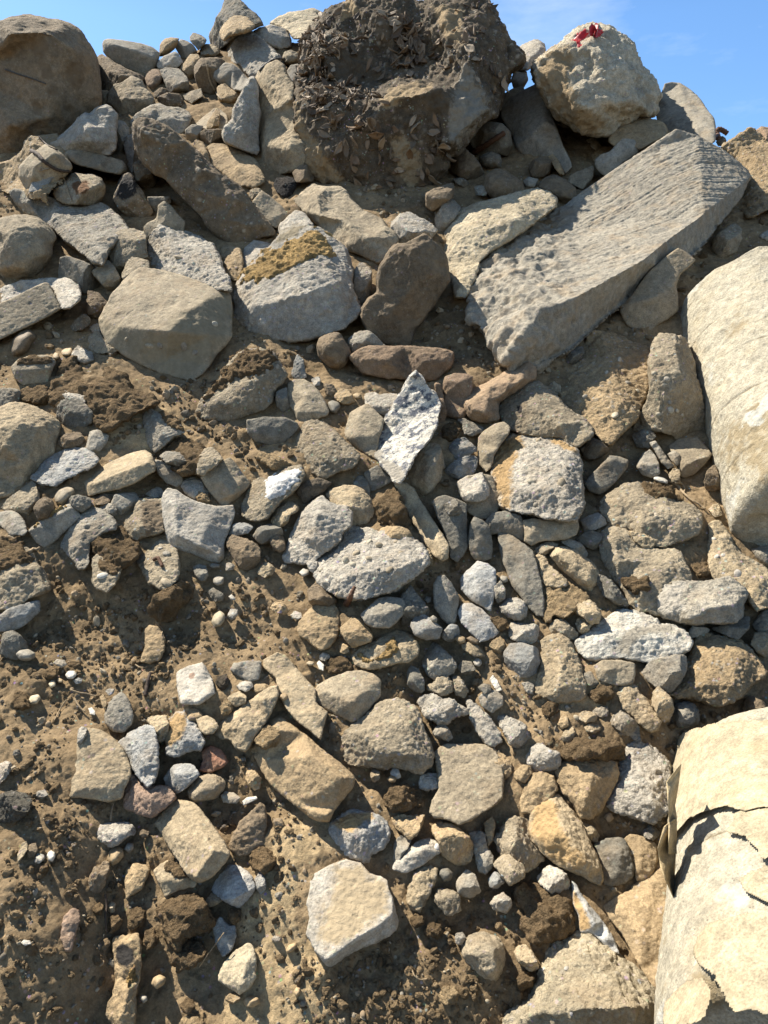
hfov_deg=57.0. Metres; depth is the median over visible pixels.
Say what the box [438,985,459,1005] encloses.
soil clod
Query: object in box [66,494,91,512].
stone
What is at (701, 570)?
soil clod
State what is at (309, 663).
pebble
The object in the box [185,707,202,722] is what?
stone
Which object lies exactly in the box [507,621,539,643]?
concrete chunk
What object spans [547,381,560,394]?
stone
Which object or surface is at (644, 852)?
stone
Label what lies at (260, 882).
stone
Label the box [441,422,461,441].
soil clod
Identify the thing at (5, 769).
stone
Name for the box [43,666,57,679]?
soil clod
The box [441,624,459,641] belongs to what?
stone
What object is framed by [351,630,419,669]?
boulder
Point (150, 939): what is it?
soil clod
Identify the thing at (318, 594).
stone
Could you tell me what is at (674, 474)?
stone
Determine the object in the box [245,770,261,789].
stone
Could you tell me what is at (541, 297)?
concrete beam
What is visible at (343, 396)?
stone
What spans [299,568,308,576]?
pebble
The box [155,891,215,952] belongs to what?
soil clod
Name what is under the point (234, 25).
stone
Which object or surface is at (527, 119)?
concrete chunk
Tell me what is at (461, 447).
stone
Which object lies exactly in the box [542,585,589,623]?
soil clod
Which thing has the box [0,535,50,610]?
rock
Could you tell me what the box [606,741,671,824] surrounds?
concrete chunk
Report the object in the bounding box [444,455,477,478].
stone
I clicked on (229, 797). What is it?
stone
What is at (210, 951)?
dry root
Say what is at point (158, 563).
rock
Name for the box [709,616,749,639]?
stone
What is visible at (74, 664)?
soil clod
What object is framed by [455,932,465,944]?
stone
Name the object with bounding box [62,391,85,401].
stone
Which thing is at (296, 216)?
stone
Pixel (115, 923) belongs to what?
soil clod
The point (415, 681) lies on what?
stone
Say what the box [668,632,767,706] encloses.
boulder
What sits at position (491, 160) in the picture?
stone
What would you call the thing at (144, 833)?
stone
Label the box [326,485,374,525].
boulder
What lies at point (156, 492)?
stone
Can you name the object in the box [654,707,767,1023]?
concrete column
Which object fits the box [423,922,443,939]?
soil clod
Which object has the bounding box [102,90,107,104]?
stone
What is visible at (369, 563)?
boulder
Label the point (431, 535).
rock
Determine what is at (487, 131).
concrete chunk
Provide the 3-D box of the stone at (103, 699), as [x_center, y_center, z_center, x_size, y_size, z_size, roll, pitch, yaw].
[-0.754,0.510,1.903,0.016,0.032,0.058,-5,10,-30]
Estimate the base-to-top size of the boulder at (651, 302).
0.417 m
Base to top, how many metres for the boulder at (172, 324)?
0.548 m
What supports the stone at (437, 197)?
on the soil slope
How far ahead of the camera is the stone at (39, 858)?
1.54 m
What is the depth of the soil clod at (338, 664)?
1.96 m
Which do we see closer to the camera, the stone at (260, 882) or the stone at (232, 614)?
the stone at (260, 882)
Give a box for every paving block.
[0,282,60,339]
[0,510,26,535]
[11,354,55,384]
[28,504,80,546]
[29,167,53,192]
[84,450,155,495]
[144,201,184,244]
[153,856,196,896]
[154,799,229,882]
[161,488,234,562]
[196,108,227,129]
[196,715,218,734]
[201,457,250,505]
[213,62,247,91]
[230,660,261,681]
[252,190,287,227]
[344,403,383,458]
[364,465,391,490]
[429,743,503,824]
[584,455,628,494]
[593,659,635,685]
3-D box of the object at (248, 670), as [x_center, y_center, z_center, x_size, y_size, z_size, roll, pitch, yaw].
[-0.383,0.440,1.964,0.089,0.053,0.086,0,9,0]
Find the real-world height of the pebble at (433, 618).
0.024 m
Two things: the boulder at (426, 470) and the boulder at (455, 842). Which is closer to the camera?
the boulder at (455, 842)
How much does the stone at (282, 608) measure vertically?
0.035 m
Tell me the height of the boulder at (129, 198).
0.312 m
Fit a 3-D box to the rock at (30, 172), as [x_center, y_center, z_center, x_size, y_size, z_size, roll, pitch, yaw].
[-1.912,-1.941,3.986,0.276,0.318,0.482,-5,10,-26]
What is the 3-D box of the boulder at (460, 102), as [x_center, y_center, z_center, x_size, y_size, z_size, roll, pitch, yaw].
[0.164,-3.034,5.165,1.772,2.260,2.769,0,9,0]
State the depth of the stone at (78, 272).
3.34 m
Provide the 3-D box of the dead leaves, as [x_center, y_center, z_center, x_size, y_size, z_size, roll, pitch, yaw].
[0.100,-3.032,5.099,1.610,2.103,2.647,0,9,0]
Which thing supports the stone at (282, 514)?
on the soil slope
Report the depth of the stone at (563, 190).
4.05 m
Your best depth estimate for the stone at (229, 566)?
2.21 m
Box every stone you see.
[0,387,21,405]
[0,761,11,783]
[1,481,39,515]
[11,329,36,355]
[17,841,27,861]
[21,940,30,945]
[27,843,37,857]
[33,497,54,519]
[34,853,44,863]
[36,790,47,798]
[53,659,66,667]
[58,256,100,293]
[58,432,84,448]
[60,908,80,951]
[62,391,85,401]
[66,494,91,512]
[70,314,90,331]
[71,345,93,363]
[73,678,82,683]
[77,727,86,744]
[85,290,106,318]
[86,430,108,451]
[88,331,117,353]
[88,708,94,714]
[88,861,109,892]
[90,323,100,331]
[91,260,120,290]
[93,493,114,505]
[96,821,135,847]
[100,503,117,516]
[100,694,106,709]
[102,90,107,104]
[105,688,114,695]
[107,846,123,865]
[107,902,115,912]
[111,492,138,514]
[116,120,129,152]
[122,257,149,279]
[123,134,133,174]
[124,843,133,852]
[124,863,149,898]
[132,160,156,188]
[139,829,148,837]
[140,625,165,663]
[144,69,162,88]
[146,487,163,497]
[147,196,171,210]
[153,87,167,97]
[157,92,182,106]
[159,37,178,56]
[159,451,185,465]
[164,763,198,792]
[179,54,199,79]
[181,477,208,499]
[183,88,202,103]
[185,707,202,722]
[188,773,225,802]
[192,140,210,162]
[193,564,208,580]
[194,447,223,475]
[199,129,222,143]
[200,44,220,56]
[205,893,221,906]
[206,108,219,128]
[208,588,224,601]
[210,563,219,567]
[212,864,255,907]
[212,917,236,956]
[213,576,223,585]
[217,83,239,103]
[218,943,256,994]
[219,15,254,40]
[219,245,243,280]
[220,791,240,803]
[225,562,234,570]
[225,992,240,1003]
[226,535,260,570]
[227,691,246,706]
[228,522,252,535]
[228,609,237,619]
[236,681,253,691]
[242,240,270,267]
[242,796,257,804]
[243,996,259,1007]
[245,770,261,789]
[249,188,261,199]
[251,683,269,694]
[253,524,283,544]
[254,872,266,893]
[257,562,275,577]
[269,534,285,552]
[270,601,289,614]
[271,501,298,526]
[271,935,279,941]
[275,387,289,411]
[278,210,313,232]
[282,50,297,65]
[287,64,298,80]
[290,611,301,619]
[291,354,306,378]
[292,164,313,182]
[296,477,332,503]
[306,559,317,572]
[307,582,336,606]
[311,377,320,385]
[319,653,329,660]
[324,383,335,396]
[328,400,340,413]
[334,388,354,404]
[338,643,348,653]
[348,330,385,352]
[353,475,370,495]
[370,768,379,781]
[379,526,412,538]
[391,814,424,839]
[393,835,411,861]
[407,665,424,692]
[410,614,442,640]
[418,772,437,790]
[425,183,454,210]
[426,675,453,696]
[432,725,452,741]
[434,199,460,231]
[434,382,446,423]
[438,868,452,881]
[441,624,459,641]
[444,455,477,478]
[445,499,461,515]
[448,437,476,459]
[451,675,468,697]
[453,178,468,187]
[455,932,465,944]
[456,869,480,898]
[457,661,475,674]
[458,418,483,436]
[461,642,484,656]
[474,185,486,195]
[478,683,490,693]
[479,151,501,168]
[479,690,503,712]
[484,816,495,846]
[488,871,504,888]
[489,636,504,654]
[489,892,511,913]
[490,675,501,691]
[493,748,511,779]
[493,832,499,846]
[493,854,525,885]
[494,580,505,602]
[496,815,544,872]
[503,642,539,677]
[511,71,527,87]
[514,944,538,971]
[521,681,534,693]
[523,177,538,187]
[528,156,553,178]
[534,541,558,554]
[535,554,568,588]
[539,174,576,203]
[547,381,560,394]
[548,154,564,176]
[549,618,577,639]
[557,715,568,728]
[561,539,587,556]
[561,727,575,743]
[566,346,583,363]
[568,165,594,188]
[575,530,602,549]
[575,599,601,624]
[575,618,591,633]
[578,711,596,723]
[580,438,608,460]
[580,513,606,531]
[581,821,599,842]
[583,671,597,686]
[584,723,601,733]
[586,138,600,149]
[591,146,612,160]
[593,706,608,717]
[624,834,657,880]
[629,531,655,547]
[643,825,659,840]
[651,686,674,722]
[657,816,667,827]
[667,451,680,465]
[668,468,680,482]
[673,701,699,728]
[688,625,709,637]
[704,465,719,491]
[708,503,721,516]
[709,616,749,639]
[711,223,741,257]
[716,136,725,145]
[750,631,767,657]
[751,545,767,565]
[751,609,767,631]
[759,230,767,240]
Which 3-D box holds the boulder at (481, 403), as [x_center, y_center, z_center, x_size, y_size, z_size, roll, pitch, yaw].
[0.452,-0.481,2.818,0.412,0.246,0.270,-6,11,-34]
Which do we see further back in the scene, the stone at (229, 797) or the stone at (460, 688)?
the stone at (460, 688)
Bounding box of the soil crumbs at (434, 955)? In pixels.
[0,183,764,1023]
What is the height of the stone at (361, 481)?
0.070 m
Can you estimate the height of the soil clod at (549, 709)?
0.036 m
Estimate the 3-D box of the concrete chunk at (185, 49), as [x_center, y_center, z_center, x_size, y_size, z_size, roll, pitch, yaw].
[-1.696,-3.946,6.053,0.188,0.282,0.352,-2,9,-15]
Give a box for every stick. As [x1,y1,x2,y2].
[143,672,151,695]
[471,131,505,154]
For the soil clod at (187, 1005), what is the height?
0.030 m
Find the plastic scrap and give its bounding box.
[589,23,602,36]
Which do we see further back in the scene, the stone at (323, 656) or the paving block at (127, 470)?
the paving block at (127, 470)
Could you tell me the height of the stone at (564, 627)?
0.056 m
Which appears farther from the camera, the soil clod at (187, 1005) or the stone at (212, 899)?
the stone at (212, 899)
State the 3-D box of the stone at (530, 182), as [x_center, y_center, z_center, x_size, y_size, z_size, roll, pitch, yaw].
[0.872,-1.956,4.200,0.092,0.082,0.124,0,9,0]
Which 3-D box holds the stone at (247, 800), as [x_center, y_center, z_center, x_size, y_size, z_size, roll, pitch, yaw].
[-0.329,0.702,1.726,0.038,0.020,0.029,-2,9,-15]
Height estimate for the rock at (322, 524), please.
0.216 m
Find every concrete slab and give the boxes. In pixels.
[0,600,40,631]
[30,447,99,486]
[65,149,127,174]
[306,859,398,966]
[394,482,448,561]
[420,538,433,564]
[433,575,458,624]
[465,474,498,519]
[468,517,492,561]
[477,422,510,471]
[485,511,523,540]
[497,532,544,616]
[502,86,523,107]
[571,881,618,953]
[594,139,638,175]
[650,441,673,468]
[656,82,715,142]
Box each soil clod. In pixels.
[11,691,30,710]
[20,384,48,405]
[39,862,48,874]
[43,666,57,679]
[46,355,160,432]
[67,661,80,667]
[89,525,139,569]
[92,902,103,914]
[107,914,122,933]
[127,906,145,931]
[142,927,158,949]
[147,579,193,622]
[153,437,205,476]
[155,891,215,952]
[169,939,206,973]
[179,1013,204,1023]
[180,997,195,1014]
[195,491,210,503]
[215,674,228,689]
[220,700,232,715]
[226,908,240,924]
[248,846,276,874]
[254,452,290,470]
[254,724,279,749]
[324,655,352,673]
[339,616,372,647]
[373,487,411,527]
[383,783,423,812]
[410,913,423,927]
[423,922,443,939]
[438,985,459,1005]
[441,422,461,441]
[490,616,506,631]
[511,879,575,946]
[514,971,534,990]
[541,701,559,716]
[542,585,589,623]
[544,736,625,761]
[588,684,614,704]
[693,562,710,577]
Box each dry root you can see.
[27,547,40,553]
[54,700,66,720]
[70,689,94,695]
[74,698,85,711]
[199,932,223,967]
[668,480,705,509]
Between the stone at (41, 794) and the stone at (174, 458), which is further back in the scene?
the stone at (174, 458)
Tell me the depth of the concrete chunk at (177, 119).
4.84 m
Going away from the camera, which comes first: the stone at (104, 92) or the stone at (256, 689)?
the stone at (256, 689)
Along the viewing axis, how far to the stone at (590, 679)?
1.91 m
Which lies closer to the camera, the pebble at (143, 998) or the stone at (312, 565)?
the pebble at (143, 998)
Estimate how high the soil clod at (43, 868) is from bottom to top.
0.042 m
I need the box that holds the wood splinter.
[343,586,355,606]
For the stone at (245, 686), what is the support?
on the soil slope
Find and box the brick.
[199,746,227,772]
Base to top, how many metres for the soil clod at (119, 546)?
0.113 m
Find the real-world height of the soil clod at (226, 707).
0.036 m
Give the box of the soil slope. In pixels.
[0,42,767,1023]
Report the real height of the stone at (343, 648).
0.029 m
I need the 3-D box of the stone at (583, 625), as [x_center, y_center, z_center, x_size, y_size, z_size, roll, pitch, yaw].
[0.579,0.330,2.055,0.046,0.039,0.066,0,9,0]
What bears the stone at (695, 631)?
on the soil slope
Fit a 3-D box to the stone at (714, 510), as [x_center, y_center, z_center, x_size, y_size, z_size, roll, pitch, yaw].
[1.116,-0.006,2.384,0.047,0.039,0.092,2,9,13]
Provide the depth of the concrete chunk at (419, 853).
1.61 m
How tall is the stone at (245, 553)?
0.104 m
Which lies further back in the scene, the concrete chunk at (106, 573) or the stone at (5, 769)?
the concrete chunk at (106, 573)
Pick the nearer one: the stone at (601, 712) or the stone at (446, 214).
the stone at (601, 712)
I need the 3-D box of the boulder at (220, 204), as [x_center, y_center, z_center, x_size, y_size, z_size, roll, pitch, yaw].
[-1.043,-1.905,4.109,0.930,0.888,0.939,0,9,0]
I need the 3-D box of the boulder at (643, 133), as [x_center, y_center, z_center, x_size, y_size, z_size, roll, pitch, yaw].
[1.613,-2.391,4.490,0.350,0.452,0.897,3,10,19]
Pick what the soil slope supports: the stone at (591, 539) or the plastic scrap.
the stone at (591, 539)
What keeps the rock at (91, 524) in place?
on the soil slope
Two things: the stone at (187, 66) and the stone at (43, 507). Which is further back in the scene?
the stone at (187, 66)
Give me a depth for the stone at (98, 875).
1.57 m
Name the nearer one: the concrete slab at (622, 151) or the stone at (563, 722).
the stone at (563, 722)
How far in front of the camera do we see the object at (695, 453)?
2.54 m
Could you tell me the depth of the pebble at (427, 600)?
2.12 m
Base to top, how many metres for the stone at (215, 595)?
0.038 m
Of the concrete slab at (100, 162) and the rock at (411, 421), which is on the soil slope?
the rock at (411, 421)
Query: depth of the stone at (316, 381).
2.86 m
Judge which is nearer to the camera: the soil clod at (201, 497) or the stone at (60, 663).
the stone at (60, 663)
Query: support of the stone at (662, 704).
on the soil slope
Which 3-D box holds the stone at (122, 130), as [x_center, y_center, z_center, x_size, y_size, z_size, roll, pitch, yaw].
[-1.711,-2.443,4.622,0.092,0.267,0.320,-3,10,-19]
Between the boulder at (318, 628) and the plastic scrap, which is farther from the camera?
the plastic scrap
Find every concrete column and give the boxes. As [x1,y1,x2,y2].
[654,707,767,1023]
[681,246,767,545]
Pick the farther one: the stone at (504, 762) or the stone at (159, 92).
the stone at (159, 92)
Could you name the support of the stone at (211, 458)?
on the soil clod at (189, 450)
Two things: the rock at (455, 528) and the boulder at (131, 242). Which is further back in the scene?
the boulder at (131, 242)
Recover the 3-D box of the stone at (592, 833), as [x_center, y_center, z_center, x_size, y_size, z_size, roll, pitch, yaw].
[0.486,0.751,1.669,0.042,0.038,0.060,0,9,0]
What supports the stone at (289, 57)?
on the soil slope
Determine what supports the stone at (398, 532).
on the boulder at (369, 563)
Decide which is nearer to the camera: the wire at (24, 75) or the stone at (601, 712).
the stone at (601, 712)
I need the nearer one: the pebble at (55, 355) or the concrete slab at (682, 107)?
the pebble at (55, 355)
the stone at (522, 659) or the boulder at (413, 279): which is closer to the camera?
the stone at (522, 659)
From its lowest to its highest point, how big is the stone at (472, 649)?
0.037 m
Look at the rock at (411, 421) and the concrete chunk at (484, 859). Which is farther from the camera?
the rock at (411, 421)
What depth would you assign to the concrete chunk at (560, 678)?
1.92 m
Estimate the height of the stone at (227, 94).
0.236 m
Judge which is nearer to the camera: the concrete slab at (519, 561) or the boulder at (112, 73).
the concrete slab at (519, 561)
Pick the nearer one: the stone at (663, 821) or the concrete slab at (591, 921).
the concrete slab at (591, 921)
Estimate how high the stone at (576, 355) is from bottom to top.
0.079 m
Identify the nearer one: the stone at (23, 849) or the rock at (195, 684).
the stone at (23, 849)
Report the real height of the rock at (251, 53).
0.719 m
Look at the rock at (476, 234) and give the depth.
3.63 m
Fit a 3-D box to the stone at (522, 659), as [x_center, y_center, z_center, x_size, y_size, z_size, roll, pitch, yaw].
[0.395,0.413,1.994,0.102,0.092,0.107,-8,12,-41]
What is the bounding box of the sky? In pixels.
[0,0,767,146]
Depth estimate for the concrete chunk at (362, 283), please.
3.30 m
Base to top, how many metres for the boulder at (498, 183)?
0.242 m
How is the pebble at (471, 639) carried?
on the soil slope
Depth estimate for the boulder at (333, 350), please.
2.92 m
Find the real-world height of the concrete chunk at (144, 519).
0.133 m
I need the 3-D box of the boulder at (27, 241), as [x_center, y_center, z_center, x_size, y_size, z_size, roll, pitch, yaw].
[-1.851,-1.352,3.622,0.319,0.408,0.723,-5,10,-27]
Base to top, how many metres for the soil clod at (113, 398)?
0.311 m
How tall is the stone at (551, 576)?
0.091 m
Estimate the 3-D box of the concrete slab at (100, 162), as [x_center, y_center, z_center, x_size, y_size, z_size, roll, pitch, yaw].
[-1.745,-2.116,4.280,0.343,0.282,0.659,-4,10,-23]
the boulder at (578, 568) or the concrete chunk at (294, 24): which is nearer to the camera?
the boulder at (578, 568)
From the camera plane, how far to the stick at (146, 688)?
1.93 m
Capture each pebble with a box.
[16,649,35,660]
[29,694,40,704]
[47,851,54,861]
[49,680,55,687]
[53,353,58,358]
[54,486,74,504]
[61,348,71,355]
[65,671,76,678]
[139,995,147,1002]
[151,975,165,988]
[211,611,224,626]
[279,693,287,700]
[286,943,296,952]
[294,987,300,996]
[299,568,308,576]
[306,661,313,665]
[317,661,323,670]
[353,393,360,398]
[387,775,395,782]
[390,768,400,778]
[424,596,431,603]
[430,615,436,621]
[454,635,465,643]
[467,636,478,644]
[473,658,481,666]
[499,575,507,582]
[654,476,667,483]
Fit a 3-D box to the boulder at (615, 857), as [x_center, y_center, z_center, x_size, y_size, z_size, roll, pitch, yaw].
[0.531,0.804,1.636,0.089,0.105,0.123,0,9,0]
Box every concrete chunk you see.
[0,277,81,309]
[56,398,92,426]
[91,554,121,592]
[124,497,164,540]
[130,103,191,133]
[142,409,184,452]
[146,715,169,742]
[147,224,232,292]
[154,460,182,486]
[157,51,182,68]
[160,67,188,92]
[176,39,196,58]
[185,124,202,140]
[190,33,206,49]
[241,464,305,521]
[253,24,291,49]
[270,8,320,39]
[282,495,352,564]
[287,379,328,421]
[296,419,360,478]
[328,808,390,863]
[353,262,371,304]
[360,596,405,628]
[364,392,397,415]
[390,212,437,242]
[392,838,440,872]
[400,585,429,627]
[406,865,438,912]
[417,693,468,724]
[422,642,456,680]
[433,888,461,916]
[456,472,489,502]
[457,603,499,641]
[460,561,496,611]
[466,699,502,746]
[468,830,493,874]
[470,122,511,155]
[497,714,530,748]
[499,597,527,621]
[500,84,571,173]
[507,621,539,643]
[519,39,545,70]
[526,743,561,771]
[534,633,586,703]
[537,864,569,893]
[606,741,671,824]
[610,710,641,741]
[617,684,661,732]
[632,429,655,448]
[637,449,659,477]
[657,576,748,625]
[707,520,767,611]
[722,127,767,218]
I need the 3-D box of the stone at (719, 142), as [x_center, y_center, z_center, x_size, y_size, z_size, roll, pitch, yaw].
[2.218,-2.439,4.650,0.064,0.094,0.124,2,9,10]
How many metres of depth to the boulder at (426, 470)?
2.44 m
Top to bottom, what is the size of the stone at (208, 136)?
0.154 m
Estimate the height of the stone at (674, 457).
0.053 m
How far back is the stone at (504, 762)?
1.76 m
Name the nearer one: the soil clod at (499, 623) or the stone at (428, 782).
the stone at (428, 782)
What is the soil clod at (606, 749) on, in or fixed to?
on the soil slope
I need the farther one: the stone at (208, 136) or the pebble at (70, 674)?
the stone at (208, 136)
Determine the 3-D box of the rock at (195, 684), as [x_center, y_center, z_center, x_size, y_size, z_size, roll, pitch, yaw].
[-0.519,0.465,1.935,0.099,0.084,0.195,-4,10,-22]
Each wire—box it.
[5,68,45,83]
[206,65,222,100]
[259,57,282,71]
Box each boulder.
[0,14,102,153]
[0,133,69,205]
[0,214,56,279]
[0,402,60,497]
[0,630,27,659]
[97,54,144,90]
[98,267,232,379]
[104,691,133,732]
[106,932,141,1023]
[107,76,154,113]
[109,228,147,275]
[113,172,152,217]
[131,117,275,242]
[194,57,224,94]
[195,346,287,420]
[207,143,265,188]
[214,685,278,751]
[229,802,266,855]
[232,223,360,343]
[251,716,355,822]
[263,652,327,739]
[292,0,525,188]
[294,183,398,263]
[297,603,339,650]
[313,525,430,601]
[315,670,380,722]
[316,332,350,369]
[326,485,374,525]
[341,697,434,774]
[349,345,454,381]
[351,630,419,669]
[359,233,450,345]
[408,443,445,495]
[431,821,472,865]
[450,149,483,179]
[461,931,505,981]
[463,362,536,423]
[483,168,524,198]
[490,433,585,522]
[499,381,594,447]
[502,930,655,1023]
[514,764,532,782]
[519,771,558,814]
[528,793,603,885]
[530,21,662,137]
[549,546,598,590]
[554,759,619,819]
[594,837,633,886]
[596,574,628,608]
[603,868,666,987]
[608,118,667,149]
[620,248,694,329]
[641,654,687,692]
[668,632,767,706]
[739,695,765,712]
[756,126,767,140]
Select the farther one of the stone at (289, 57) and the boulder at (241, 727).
the stone at (289, 57)
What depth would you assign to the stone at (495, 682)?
1.93 m
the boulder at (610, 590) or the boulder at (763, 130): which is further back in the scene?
the boulder at (763, 130)
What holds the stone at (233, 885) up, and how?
on the soil slope
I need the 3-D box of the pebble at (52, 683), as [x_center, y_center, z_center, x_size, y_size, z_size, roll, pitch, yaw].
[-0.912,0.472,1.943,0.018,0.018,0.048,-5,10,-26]
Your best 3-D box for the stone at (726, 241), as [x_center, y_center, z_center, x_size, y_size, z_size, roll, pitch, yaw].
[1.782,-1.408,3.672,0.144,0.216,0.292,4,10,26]
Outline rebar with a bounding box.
[715,126,728,140]
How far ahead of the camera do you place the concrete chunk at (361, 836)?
1.64 m
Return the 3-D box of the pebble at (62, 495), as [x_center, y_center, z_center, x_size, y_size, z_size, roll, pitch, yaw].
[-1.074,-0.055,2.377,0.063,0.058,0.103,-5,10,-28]
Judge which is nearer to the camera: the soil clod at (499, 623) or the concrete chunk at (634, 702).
the concrete chunk at (634, 702)
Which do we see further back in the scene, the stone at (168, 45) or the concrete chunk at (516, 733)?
the stone at (168, 45)
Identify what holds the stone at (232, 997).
on the soil slope
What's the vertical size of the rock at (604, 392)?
0.476 m
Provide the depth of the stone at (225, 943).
1.51 m
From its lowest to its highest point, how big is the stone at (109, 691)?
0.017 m
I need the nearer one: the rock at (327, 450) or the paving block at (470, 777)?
the paving block at (470, 777)
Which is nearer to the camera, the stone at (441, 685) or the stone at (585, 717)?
the stone at (585, 717)
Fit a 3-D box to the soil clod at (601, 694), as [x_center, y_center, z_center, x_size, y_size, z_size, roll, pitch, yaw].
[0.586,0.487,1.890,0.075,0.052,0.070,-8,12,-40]
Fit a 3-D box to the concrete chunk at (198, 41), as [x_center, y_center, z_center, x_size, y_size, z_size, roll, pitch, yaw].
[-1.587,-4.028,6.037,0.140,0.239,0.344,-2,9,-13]
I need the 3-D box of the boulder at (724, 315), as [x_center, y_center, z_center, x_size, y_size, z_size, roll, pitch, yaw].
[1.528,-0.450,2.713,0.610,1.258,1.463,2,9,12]
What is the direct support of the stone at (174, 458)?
on the soil clod at (189, 450)
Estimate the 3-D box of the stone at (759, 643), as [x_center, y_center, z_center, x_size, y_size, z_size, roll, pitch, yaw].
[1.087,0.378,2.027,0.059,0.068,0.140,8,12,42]
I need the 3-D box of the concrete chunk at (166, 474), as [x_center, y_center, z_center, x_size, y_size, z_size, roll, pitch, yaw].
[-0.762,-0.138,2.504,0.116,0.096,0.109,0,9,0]
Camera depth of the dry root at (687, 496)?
2.42 m
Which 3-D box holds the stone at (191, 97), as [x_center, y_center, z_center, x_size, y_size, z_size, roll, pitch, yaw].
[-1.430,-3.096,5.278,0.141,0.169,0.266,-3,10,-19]
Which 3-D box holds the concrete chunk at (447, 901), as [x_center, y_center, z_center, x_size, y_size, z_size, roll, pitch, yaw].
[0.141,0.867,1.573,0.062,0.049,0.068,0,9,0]
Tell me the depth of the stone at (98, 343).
3.01 m
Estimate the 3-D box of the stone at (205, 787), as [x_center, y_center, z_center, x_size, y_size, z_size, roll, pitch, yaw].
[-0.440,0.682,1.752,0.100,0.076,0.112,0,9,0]
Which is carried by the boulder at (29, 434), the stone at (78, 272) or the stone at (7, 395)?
the stone at (7, 395)
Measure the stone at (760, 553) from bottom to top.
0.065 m
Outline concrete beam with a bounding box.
[464,129,750,374]
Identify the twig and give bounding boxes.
[29,149,90,172]
[38,136,57,149]
[58,172,71,200]
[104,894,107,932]
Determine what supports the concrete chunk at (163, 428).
on the soil slope
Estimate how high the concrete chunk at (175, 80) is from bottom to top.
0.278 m
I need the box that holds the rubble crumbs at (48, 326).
[0,184,751,1023]
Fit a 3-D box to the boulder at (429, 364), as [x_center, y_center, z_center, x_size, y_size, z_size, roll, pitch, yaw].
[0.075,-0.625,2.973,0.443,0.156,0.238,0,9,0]
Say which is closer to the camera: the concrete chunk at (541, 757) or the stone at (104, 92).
the concrete chunk at (541, 757)
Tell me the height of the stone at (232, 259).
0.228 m
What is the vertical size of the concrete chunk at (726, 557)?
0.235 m
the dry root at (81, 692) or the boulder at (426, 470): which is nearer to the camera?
the dry root at (81, 692)
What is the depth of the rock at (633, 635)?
1.98 m
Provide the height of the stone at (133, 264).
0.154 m
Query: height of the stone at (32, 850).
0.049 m
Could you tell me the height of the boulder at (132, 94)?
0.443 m
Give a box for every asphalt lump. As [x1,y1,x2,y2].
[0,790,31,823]
[274,176,296,198]
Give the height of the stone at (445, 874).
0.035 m
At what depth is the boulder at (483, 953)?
1.47 m
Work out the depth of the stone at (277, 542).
2.26 m
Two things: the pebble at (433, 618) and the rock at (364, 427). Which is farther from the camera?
the rock at (364, 427)
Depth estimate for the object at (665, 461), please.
2.55 m
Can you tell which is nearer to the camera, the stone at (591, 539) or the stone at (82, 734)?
the stone at (82, 734)
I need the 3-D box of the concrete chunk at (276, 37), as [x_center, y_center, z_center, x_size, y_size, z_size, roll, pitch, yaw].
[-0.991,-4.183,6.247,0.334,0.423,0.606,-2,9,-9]
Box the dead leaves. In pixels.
[295,1,508,191]
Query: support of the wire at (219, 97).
hanging from the boulder at (214, 64)
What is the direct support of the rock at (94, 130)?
on the concrete slab at (100, 162)
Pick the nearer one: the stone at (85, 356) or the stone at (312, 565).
the stone at (312, 565)
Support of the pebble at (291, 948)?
on the soil slope
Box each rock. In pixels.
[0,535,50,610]
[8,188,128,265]
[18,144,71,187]
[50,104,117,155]
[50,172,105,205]
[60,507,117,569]
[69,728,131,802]
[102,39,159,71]
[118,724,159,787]
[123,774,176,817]
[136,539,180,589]
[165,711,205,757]
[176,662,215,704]
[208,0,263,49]
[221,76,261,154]
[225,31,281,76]
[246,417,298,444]
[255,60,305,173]
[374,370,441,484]
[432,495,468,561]
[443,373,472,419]
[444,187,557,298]
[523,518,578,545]
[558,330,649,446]
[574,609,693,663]
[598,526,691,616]
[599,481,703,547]
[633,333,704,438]
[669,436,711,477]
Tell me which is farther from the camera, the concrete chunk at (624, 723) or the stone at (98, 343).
the stone at (98, 343)
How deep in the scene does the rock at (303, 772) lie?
1.72 m
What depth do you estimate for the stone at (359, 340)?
3.02 m

